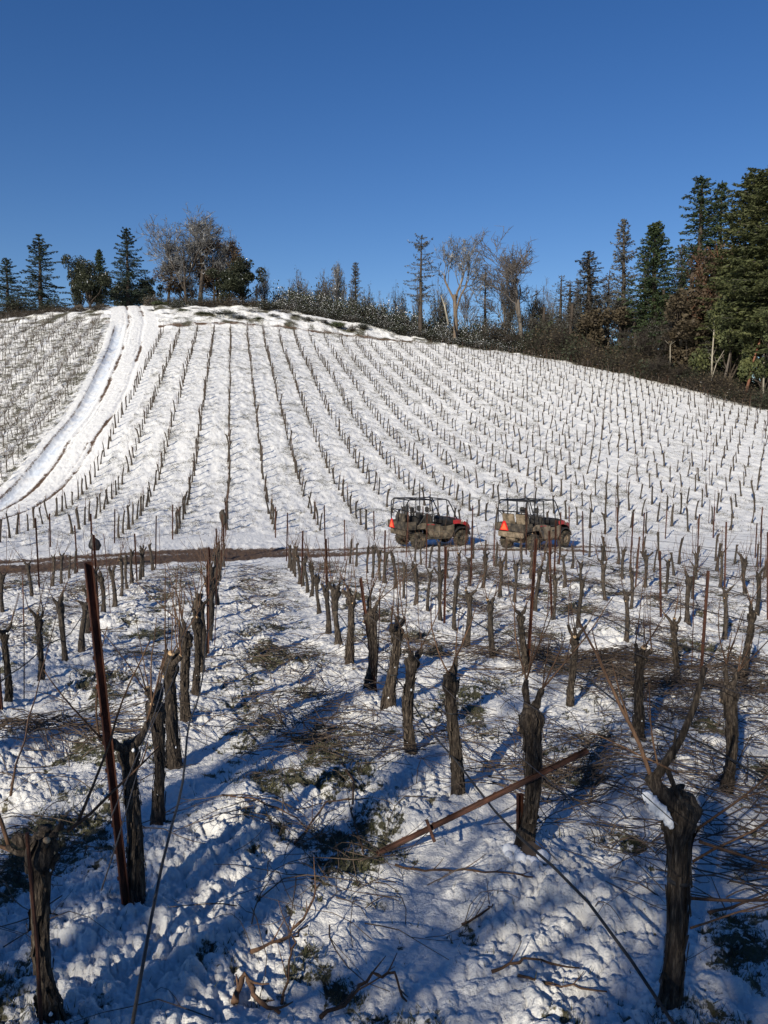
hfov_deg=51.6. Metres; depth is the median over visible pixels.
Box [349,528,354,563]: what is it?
grapevine
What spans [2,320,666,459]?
distant stakes
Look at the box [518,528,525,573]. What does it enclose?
grapevine
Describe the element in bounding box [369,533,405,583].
grapevine
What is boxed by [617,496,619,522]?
grapevine
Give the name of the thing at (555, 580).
grapevine
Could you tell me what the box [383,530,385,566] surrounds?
metal stake
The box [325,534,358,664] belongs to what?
grapevine
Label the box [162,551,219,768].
grapevine
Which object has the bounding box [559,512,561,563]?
metal stake
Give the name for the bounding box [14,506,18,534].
grapevine
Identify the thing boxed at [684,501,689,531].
grapevine
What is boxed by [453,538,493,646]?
grapevine
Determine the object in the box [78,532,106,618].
grapevine
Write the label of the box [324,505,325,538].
metal stake
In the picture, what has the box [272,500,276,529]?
grapevine
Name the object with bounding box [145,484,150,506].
grapevine
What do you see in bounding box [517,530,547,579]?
grapevine
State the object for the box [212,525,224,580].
grapevine
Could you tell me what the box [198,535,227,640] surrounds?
grapevine
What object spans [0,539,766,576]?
dirt road
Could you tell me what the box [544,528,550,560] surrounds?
grapevine
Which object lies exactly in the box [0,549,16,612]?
grapevine
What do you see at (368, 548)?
grapevine
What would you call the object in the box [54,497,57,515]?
grapevine
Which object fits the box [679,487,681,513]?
grapevine
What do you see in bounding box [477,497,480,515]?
grapevine
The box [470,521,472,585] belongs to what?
metal stake
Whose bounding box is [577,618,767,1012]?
grapevine
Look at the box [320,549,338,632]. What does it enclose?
grapevine
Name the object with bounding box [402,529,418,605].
grapevine
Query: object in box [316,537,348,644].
grapevine
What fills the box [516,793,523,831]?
metal stake
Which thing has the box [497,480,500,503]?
grapevine
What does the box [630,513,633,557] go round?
metal stake
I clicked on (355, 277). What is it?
conifer tree
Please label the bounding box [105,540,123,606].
grapevine
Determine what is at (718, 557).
grapevine
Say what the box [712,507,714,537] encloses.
metal stake
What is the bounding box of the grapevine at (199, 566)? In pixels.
[187,542,212,582]
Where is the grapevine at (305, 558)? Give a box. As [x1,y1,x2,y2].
[301,535,310,585]
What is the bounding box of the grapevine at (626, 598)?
[617,545,654,642]
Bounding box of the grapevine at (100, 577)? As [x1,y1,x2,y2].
[88,543,107,611]
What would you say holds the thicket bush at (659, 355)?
on the ground at (90, 955)
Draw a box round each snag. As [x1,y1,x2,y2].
[331,261,347,304]
[436,289,448,324]
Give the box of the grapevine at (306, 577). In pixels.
[278,534,317,593]
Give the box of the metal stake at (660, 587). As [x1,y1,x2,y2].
[659,551,661,616]
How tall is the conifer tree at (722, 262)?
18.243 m
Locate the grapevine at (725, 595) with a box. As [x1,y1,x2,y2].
[716,544,752,639]
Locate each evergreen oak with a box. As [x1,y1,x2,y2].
[61,254,91,305]
[70,260,112,306]
[108,279,137,305]
[130,275,164,305]
[205,268,246,303]
[220,256,267,304]
[688,289,758,391]
[737,306,767,392]
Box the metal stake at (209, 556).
[208,547,210,563]
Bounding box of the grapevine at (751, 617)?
[738,562,764,682]
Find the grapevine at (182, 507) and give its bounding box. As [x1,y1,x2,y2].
[180,490,184,519]
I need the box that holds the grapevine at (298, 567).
[293,536,301,584]
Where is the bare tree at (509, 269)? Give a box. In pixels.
[472,226,550,344]
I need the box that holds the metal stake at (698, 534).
[697,518,698,549]
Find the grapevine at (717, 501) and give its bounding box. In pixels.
[716,488,719,512]
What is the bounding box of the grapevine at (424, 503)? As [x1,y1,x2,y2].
[421,479,425,505]
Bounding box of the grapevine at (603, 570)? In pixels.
[590,529,612,600]
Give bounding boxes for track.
[0,305,158,526]
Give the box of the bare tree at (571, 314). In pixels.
[568,302,573,335]
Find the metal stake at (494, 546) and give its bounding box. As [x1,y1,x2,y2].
[493,526,495,565]
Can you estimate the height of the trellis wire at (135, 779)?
1.395 m
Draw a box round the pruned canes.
[0,556,767,1021]
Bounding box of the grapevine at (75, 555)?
[74,547,78,573]
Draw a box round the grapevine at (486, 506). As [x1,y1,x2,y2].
[485,499,488,520]
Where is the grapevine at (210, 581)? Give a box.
[202,556,219,593]
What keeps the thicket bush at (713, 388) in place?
on the ground at (90, 955)
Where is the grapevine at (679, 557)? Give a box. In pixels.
[677,537,683,563]
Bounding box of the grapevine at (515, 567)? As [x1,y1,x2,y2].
[509,533,525,602]
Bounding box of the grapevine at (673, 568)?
[668,551,674,575]
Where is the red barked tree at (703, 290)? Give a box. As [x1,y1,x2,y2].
[673,242,740,365]
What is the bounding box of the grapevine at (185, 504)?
[184,495,185,513]
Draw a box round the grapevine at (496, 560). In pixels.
[493,534,497,566]
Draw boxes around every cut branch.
[9,605,58,795]
[221,794,320,841]
[231,971,292,1014]
[250,863,320,953]
[277,901,307,1004]
[293,796,369,843]
[319,953,407,1019]
[341,762,363,853]
[395,853,532,877]
[461,878,492,925]
[491,940,579,973]
[518,971,606,991]
[708,877,767,914]
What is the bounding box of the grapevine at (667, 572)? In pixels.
[655,532,677,592]
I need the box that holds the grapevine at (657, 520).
[656,500,661,521]
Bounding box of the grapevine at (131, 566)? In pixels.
[120,528,136,583]
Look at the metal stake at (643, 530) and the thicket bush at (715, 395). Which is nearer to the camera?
the metal stake at (643, 530)
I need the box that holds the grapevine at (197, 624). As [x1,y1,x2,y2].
[166,563,203,695]
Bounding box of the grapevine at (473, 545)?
[472,527,475,558]
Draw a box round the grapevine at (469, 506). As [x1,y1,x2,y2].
[468,492,471,510]
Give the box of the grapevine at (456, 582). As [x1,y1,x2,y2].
[448,533,465,630]
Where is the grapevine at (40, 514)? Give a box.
[38,500,43,523]
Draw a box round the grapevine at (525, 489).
[524,481,526,497]
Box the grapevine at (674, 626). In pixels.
[655,569,687,679]
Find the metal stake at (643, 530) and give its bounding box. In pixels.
[642,513,644,550]
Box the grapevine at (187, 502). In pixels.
[186,480,191,504]
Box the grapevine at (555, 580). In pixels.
[546,545,562,619]
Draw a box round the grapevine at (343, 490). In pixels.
[342,477,344,501]
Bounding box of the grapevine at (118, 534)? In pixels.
[117,510,119,537]
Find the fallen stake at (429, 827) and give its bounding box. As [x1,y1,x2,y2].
[375,748,588,855]
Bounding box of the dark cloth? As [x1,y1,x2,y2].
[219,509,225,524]
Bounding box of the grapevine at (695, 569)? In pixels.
[681,534,703,599]
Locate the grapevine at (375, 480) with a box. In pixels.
[373,467,376,490]
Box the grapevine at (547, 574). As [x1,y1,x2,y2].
[532,527,569,582]
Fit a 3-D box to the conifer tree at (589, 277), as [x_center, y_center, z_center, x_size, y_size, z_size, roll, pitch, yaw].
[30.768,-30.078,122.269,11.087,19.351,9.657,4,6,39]
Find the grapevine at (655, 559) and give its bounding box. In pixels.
[653,542,657,572]
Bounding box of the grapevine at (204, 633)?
[168,554,232,657]
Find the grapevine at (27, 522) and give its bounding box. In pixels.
[26,507,28,530]
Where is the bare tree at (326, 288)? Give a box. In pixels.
[317,269,330,298]
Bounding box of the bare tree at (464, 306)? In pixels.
[457,274,491,336]
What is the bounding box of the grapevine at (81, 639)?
[47,567,120,652]
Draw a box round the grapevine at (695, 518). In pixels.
[694,498,700,519]
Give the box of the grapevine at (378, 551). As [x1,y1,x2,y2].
[372,530,388,580]
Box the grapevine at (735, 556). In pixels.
[734,544,738,563]
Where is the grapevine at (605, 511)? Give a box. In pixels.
[604,495,606,517]
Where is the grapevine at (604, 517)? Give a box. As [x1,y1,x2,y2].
[601,508,605,533]
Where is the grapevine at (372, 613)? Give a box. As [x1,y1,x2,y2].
[363,548,424,688]
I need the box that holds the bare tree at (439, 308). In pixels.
[425,284,452,326]
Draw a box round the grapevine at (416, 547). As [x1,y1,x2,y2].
[414,532,417,561]
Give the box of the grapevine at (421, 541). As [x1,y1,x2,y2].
[419,532,422,564]
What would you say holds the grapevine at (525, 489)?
on the ground at (90, 955)
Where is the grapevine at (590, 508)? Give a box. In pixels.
[589,502,591,527]
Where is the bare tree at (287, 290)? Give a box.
[277,279,293,298]
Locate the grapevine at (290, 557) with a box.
[288,540,293,570]
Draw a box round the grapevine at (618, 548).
[615,532,619,563]
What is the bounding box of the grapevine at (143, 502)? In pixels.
[142,491,144,510]
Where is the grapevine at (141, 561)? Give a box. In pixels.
[133,529,145,580]
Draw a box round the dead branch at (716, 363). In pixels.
[708,349,724,379]
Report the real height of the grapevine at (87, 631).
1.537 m
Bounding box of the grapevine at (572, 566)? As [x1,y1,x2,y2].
[570,539,573,568]
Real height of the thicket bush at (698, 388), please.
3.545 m
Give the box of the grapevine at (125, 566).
[115,531,128,587]
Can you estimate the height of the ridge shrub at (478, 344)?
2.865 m
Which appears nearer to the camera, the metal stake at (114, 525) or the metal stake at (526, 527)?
the metal stake at (526, 527)
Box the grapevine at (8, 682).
[0,591,19,701]
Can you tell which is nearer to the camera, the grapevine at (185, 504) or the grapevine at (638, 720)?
the grapevine at (638, 720)
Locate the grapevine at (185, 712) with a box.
[126,565,192,721]
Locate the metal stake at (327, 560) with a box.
[324,539,327,584]
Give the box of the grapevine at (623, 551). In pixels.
[618,525,630,578]
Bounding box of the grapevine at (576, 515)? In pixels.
[573,500,577,524]
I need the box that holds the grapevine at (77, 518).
[75,500,80,529]
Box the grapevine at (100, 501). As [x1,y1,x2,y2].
[99,487,101,512]
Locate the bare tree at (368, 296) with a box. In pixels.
[361,281,375,309]
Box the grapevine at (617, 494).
[617,482,619,505]
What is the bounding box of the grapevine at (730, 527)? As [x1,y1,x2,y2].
[729,514,733,530]
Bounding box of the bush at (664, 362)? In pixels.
[647,347,703,380]
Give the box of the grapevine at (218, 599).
[180,530,233,604]
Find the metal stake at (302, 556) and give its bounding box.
[301,531,303,586]
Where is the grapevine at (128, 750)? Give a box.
[44,626,168,904]
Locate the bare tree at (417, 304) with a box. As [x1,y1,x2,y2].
[399,277,424,322]
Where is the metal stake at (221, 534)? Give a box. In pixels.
[221,514,222,562]
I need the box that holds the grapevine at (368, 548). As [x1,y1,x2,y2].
[363,526,370,572]
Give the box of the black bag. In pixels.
[88,533,101,550]
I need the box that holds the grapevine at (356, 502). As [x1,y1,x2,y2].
[355,498,357,518]
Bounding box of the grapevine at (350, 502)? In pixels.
[349,488,351,513]
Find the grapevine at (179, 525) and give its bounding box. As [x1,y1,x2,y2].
[176,507,180,528]
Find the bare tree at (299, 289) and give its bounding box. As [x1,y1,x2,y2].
[286,268,304,300]
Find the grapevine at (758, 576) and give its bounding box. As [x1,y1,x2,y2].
[749,535,766,615]
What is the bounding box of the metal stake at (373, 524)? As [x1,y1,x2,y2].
[373,511,374,539]
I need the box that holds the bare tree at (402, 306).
[387,286,408,317]
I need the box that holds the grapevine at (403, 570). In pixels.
[400,534,415,598]
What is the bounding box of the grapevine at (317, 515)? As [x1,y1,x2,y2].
[315,501,318,524]
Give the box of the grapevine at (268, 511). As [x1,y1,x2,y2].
[264,492,269,513]
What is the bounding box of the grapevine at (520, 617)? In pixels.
[508,570,535,671]
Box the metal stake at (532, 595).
[527,539,537,659]
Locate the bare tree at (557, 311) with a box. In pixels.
[545,298,562,325]
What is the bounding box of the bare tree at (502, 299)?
[479,256,525,336]
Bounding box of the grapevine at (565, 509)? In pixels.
[564,495,566,518]
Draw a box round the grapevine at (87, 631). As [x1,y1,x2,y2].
[81,550,103,633]
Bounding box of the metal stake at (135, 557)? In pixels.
[134,534,137,580]
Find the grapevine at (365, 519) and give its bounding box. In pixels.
[364,506,366,529]
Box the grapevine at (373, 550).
[368,530,380,577]
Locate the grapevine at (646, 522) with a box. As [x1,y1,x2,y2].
[644,504,647,533]
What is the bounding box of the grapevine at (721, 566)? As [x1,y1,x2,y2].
[716,521,738,586]
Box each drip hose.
[0,558,153,682]
[0,562,78,593]
[130,561,223,1023]
[287,550,674,1023]
[354,554,767,780]
[409,548,767,675]
[474,547,767,629]
[529,543,766,602]
[591,544,763,578]
[646,547,763,566]
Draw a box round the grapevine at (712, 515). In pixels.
[711,505,712,524]
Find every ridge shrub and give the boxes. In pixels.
[266,301,290,309]
[267,279,290,303]
[272,280,303,303]
[272,289,289,305]
[281,290,308,306]
[281,301,305,310]
[288,281,313,303]
[288,301,324,313]
[292,287,328,310]
[299,307,322,315]
[305,286,338,307]
[307,293,325,315]
[311,309,336,317]
[315,307,349,319]
[318,283,340,307]
[318,296,340,316]
[323,296,349,315]
[332,310,361,321]
[333,291,366,310]
[337,312,362,322]
[343,297,376,320]
[348,317,381,324]
[351,293,378,315]
[358,297,386,319]
[358,319,385,325]
[366,302,390,323]
[370,319,399,329]
[372,307,406,327]
[374,297,398,322]
[379,322,418,334]
[384,310,417,328]
[387,297,413,321]
[391,325,418,336]
[398,317,427,330]
[404,304,430,328]
[406,329,433,337]
[413,327,438,339]
[416,317,439,332]
[417,312,445,337]
[426,332,451,342]
[431,305,460,333]
[432,312,442,334]
[433,317,460,340]
[433,333,464,344]
[440,320,471,340]
[444,337,472,346]
[453,337,484,347]
[456,320,480,341]
[458,313,481,335]
[460,324,486,346]
[461,335,492,349]
[462,313,495,338]
[468,327,496,342]
[481,339,507,349]
[484,341,515,351]
[486,322,508,342]
[496,345,524,352]
[498,317,518,335]
[504,339,529,352]
[517,344,547,354]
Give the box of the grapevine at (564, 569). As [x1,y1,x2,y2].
[538,530,578,588]
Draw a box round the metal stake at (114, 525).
[114,509,114,542]
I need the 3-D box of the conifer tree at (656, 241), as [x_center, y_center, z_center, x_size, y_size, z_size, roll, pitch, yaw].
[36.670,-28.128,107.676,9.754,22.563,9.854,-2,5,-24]
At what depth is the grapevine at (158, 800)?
5.94 m
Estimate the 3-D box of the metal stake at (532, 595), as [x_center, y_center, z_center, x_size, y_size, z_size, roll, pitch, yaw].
[1.954,1.421,10.574,0.147,2.150,0.037,1,5,7]
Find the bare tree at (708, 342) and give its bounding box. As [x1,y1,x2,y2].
[695,334,736,373]
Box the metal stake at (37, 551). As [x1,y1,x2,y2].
[35,518,39,587]
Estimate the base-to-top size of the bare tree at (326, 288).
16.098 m
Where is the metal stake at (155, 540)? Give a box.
[155,516,156,567]
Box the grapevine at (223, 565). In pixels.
[222,541,225,566]
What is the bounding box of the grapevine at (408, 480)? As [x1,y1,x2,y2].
[406,466,409,489]
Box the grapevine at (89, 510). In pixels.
[87,496,90,521]
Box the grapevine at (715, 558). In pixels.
[714,524,719,560]
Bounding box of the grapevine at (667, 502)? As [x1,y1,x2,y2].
[666,491,668,510]
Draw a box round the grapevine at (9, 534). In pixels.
[5,502,10,537]
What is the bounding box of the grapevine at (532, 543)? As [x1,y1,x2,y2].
[530,527,534,557]
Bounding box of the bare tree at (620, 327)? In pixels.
[617,321,621,349]
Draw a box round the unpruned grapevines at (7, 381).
[0,309,101,479]
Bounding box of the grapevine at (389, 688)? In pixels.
[380,551,408,709]
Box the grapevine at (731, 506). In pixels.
[730,494,733,518]
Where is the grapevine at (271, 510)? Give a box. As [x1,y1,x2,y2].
[270,497,272,519]
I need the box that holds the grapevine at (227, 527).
[226,507,228,529]
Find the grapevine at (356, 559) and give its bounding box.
[355,539,358,565]
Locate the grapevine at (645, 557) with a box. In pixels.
[638,538,653,587]
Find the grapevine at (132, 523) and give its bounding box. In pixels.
[131,502,133,524]
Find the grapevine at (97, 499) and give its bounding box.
[94,493,98,518]
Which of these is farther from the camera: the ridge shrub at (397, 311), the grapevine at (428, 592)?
the ridge shrub at (397, 311)
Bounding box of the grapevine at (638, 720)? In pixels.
[631,566,682,740]
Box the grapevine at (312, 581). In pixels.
[303,533,315,597]
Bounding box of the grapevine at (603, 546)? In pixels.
[598,521,607,563]
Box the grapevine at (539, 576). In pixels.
[533,532,551,611]
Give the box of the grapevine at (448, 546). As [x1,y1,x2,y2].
[446,530,453,576]
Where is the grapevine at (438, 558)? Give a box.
[429,519,446,571]
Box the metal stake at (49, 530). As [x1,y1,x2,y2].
[49,513,50,546]
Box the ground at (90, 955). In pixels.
[0,305,767,1023]
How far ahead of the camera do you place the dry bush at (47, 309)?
121.64 m
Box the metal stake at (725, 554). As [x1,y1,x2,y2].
[724,522,726,587]
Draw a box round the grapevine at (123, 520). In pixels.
[122,501,124,533]
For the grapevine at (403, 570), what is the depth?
18.21 m
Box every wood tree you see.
[524,288,551,327]
[534,285,563,324]
[545,275,575,334]
[567,268,596,332]
[583,272,617,336]
[597,270,617,344]
[636,259,648,326]
[657,252,686,315]
[671,244,689,289]
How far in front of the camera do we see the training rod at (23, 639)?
9.34 m
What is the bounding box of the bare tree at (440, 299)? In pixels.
[431,279,452,323]
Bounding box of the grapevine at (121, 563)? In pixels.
[118,529,129,596]
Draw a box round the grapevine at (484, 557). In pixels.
[475,521,489,588]
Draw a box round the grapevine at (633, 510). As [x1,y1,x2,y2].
[630,509,634,527]
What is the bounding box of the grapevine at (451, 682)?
[430,592,475,795]
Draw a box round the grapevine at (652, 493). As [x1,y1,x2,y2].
[651,482,653,504]
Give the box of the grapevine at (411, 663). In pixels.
[378,574,453,754]
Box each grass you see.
[0,555,767,1023]
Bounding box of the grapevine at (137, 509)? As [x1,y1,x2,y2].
[136,497,138,519]
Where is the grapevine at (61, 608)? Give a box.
[37,558,75,661]
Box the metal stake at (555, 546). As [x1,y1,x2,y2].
[553,520,556,574]
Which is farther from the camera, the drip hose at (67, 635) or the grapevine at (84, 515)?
the grapevine at (84, 515)
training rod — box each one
[6,532,6,564]
[22,575,24,698]
[25,832,42,1023]
[48,529,50,582]
[103,534,110,612]
[214,562,216,645]
[328,539,332,620]
[376,591,380,681]
[547,538,551,613]
[691,571,693,669]
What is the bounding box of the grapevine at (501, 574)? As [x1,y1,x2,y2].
[496,532,509,597]
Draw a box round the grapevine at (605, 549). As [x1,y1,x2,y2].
[601,533,605,560]
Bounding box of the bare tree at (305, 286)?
[296,272,312,304]
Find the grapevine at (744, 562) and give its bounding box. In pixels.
[740,531,754,593]
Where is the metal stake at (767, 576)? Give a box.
[767,532,767,619]
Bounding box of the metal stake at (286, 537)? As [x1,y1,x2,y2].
[286,513,287,560]
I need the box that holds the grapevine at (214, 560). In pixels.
[210,521,225,579]
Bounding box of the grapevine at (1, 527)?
[0,513,4,542]
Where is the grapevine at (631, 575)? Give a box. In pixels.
[627,537,640,608]
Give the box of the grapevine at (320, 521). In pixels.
[319,508,323,530]
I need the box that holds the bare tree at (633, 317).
[609,293,649,341]
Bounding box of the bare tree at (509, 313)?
[499,282,523,330]
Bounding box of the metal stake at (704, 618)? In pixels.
[699,570,709,674]
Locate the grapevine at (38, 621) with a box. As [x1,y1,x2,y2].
[24,560,54,680]
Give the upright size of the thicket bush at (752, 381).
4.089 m
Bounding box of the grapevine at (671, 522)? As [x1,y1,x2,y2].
[670,498,673,526]
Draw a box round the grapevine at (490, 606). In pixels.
[482,552,513,658]
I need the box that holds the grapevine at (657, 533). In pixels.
[656,530,659,559]
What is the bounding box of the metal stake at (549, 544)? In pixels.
[548,531,552,613]
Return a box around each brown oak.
[568,306,635,355]
[661,318,715,373]
[664,286,712,367]
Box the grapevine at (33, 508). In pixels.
[32,506,34,527]
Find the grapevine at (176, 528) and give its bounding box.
[174,507,177,533]
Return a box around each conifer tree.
[0,234,71,310]
[0,258,33,316]
[93,249,112,305]
[102,226,154,305]
[346,262,366,307]
[403,233,437,336]
[470,265,500,332]
[547,281,583,328]
[560,250,615,340]
[601,218,643,349]
[616,220,680,352]
[649,175,732,353]
[685,180,739,367]
[688,244,766,385]
[691,172,767,377]
[695,167,767,393]
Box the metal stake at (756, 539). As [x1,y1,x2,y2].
[755,523,757,557]
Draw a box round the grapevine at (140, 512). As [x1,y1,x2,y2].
[139,493,141,515]
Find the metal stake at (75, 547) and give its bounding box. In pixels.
[74,525,77,571]
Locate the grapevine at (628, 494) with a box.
[627,491,629,510]
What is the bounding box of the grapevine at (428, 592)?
[420,536,439,611]
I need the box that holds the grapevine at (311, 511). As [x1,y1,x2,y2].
[308,496,312,513]
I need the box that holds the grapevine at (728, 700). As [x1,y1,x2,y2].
[718,597,767,793]
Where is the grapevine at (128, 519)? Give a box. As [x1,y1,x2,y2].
[126,499,130,529]
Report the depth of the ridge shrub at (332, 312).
123.51 m
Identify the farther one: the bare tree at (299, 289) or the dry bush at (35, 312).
the bare tree at (299, 289)
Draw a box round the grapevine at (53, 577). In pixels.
[48,534,62,586]
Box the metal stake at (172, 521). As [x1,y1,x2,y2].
[172,504,172,538]
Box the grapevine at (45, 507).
[43,494,48,519]
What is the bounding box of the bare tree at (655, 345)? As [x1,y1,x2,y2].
[649,319,678,364]
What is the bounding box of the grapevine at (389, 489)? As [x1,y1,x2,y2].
[386,480,391,506]
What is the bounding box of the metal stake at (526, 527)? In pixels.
[525,507,526,554]
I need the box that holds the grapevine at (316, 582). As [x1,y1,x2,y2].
[305,545,322,613]
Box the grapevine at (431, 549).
[428,543,433,565]
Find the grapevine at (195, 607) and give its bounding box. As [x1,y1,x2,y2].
[175,535,217,672]
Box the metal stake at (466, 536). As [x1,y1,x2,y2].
[465,519,467,555]
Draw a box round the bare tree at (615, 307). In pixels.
[596,291,634,344]
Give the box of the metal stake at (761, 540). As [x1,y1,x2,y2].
[760,516,761,567]
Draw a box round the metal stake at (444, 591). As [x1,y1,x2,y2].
[443,546,446,622]
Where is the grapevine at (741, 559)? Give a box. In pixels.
[737,546,742,574]
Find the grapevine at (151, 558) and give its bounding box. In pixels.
[148,535,154,570]
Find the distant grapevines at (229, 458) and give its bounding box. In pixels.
[76,322,767,501]
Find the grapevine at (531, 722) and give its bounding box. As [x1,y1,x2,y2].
[514,587,612,846]
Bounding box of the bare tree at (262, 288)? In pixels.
[248,265,270,301]
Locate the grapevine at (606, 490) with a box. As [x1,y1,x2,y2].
[605,481,607,498]
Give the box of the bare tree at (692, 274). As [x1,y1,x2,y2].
[633,266,694,355]
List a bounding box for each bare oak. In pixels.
[133,203,231,303]
[160,243,199,299]
[177,211,244,300]
[182,223,238,299]
[425,233,489,338]
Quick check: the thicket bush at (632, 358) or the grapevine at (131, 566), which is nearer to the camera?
the grapevine at (131, 566)
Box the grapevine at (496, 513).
[494,501,497,525]
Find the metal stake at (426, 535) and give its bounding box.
[426,514,427,566]
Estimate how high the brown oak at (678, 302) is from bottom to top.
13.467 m
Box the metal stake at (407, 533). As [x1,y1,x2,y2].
[406,512,408,556]
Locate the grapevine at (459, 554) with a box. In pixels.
[454,531,462,578]
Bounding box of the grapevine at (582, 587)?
[571,532,599,628]
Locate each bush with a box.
[0,292,42,312]
[0,310,14,317]
[11,309,30,317]
[26,310,47,315]
[32,300,72,310]
[38,305,58,311]
[49,303,69,312]
[66,305,83,311]
[72,303,83,309]
[86,303,111,310]
[142,290,163,305]
[152,300,167,305]
[161,295,181,304]
[168,304,183,307]
[169,299,187,306]
[178,295,192,304]
[186,293,213,306]
[195,297,217,307]
[207,309,242,313]
[212,294,242,306]
[213,297,227,305]
[226,294,246,305]
[231,314,247,318]
[239,295,264,306]
[244,297,267,307]
[250,298,281,310]
[266,313,282,316]
[277,309,292,313]
[300,316,316,320]
[330,321,345,327]
[345,323,358,331]
[356,321,370,328]
[476,307,545,347]
[504,309,549,340]
[511,326,548,354]
[515,319,584,359]
[517,314,568,344]
[525,314,566,336]
[540,338,580,358]
[544,328,606,363]
[566,322,617,349]
[567,334,610,365]
[570,346,627,368]
[591,347,633,372]
[595,342,660,373]
[608,320,663,360]
[609,336,646,359]
[609,347,660,373]
[618,341,662,364]
[620,355,677,380]
[643,345,669,366]
[644,361,702,385]
[645,367,678,383]
[647,347,703,380]
[664,364,709,389]
[672,368,740,392]
[688,367,740,394]
[703,362,746,386]
[703,387,746,400]
[714,380,766,402]
[722,390,767,407]
[724,375,760,391]
[735,385,761,394]
[746,387,767,409]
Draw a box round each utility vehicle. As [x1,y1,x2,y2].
[388,497,469,548]
[495,498,571,549]
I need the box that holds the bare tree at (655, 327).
[630,304,668,356]
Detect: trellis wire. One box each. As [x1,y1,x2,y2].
[0,531,150,601]
[0,538,150,623]
[101,552,214,890]
[109,529,222,821]
[284,534,664,890]
[288,528,677,825]
[348,533,767,704]
[350,526,766,663]
[407,530,766,627]
[416,525,764,599]
[468,520,767,570]
[486,534,763,589]
[527,528,763,567]
[528,519,766,555]
[584,528,756,554]
[587,521,761,542]
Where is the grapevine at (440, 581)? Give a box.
[432,535,453,620]
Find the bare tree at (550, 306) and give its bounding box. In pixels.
[542,277,555,318]
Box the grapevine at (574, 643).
[561,570,597,706]
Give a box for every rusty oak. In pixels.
[152,261,215,299]
[189,234,248,297]
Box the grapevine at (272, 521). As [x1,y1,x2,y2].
[270,502,273,523]
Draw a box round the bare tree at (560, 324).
[540,312,574,336]
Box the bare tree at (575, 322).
[565,310,606,338]
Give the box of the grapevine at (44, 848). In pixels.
[0,640,159,1023]
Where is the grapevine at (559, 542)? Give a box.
[557,534,560,563]
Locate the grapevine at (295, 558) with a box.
[289,523,302,576]
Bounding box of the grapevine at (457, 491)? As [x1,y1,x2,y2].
[455,478,458,499]
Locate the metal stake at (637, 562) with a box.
[635,537,639,586]
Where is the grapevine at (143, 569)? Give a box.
[136,534,148,576]
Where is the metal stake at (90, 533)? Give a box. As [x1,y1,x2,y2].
[90,514,92,560]
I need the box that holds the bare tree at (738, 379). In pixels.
[714,354,762,385]
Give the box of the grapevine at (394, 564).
[386,532,396,588]
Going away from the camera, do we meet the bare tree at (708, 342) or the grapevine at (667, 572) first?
the grapevine at (667, 572)
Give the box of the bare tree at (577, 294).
[563,273,586,328]
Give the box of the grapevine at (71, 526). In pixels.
[67,514,73,533]
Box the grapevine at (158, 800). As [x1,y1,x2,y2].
[101,604,168,824]
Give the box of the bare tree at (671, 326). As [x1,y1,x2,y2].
[657,316,700,369]
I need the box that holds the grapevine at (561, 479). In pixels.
[560,478,562,495]
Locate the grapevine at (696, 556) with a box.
[690,532,704,579]
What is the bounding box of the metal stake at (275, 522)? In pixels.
[275,507,275,537]
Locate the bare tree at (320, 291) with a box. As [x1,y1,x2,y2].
[312,265,347,305]
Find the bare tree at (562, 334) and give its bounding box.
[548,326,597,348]
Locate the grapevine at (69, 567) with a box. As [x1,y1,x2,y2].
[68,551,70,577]
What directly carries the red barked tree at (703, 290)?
on the ground at (90, 955)
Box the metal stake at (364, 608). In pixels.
[359,578,376,691]
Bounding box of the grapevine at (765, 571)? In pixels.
[763,562,766,577]
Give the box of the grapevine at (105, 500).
[103,490,107,508]
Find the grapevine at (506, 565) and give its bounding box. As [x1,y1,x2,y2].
[504,533,507,569]
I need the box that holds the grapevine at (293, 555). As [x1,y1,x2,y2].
[291,528,301,573]
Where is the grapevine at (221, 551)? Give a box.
[217,527,229,574]
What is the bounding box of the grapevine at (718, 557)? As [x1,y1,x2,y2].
[715,542,721,570]
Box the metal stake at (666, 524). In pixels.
[665,510,666,538]
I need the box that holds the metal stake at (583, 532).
[582,511,583,554]
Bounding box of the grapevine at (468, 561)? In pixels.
[450,533,487,585]
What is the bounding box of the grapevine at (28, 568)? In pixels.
[7,537,34,596]
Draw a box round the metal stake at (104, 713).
[83,561,130,905]
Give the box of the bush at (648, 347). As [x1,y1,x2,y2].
[608,320,663,360]
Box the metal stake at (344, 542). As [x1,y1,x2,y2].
[344,520,345,559]
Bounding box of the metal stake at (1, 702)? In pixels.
[0,672,2,709]
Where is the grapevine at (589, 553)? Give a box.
[588,526,591,556]
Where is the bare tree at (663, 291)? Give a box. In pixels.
[662,290,705,359]
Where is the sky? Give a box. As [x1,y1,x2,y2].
[0,0,767,379]
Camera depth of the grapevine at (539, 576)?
16.03 m
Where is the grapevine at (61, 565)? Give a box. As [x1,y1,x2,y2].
[56,535,72,583]
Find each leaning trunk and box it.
[709,314,715,374]
[722,334,732,387]
[744,334,761,396]
[761,337,764,396]
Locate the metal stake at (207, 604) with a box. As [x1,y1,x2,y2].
[206,560,208,653]
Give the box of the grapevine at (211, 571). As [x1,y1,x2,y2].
[196,525,220,586]
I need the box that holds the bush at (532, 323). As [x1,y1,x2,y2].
[504,309,549,340]
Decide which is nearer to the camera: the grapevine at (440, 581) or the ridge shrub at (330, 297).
the grapevine at (440, 581)
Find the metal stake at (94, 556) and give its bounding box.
[92,535,99,614]
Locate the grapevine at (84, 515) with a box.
[84,507,85,524]
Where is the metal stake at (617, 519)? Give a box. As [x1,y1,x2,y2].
[616,507,617,538]
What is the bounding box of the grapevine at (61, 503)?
[61,496,62,511]
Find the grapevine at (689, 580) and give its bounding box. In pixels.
[675,536,712,625]
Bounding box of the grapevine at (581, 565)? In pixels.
[569,537,587,595]

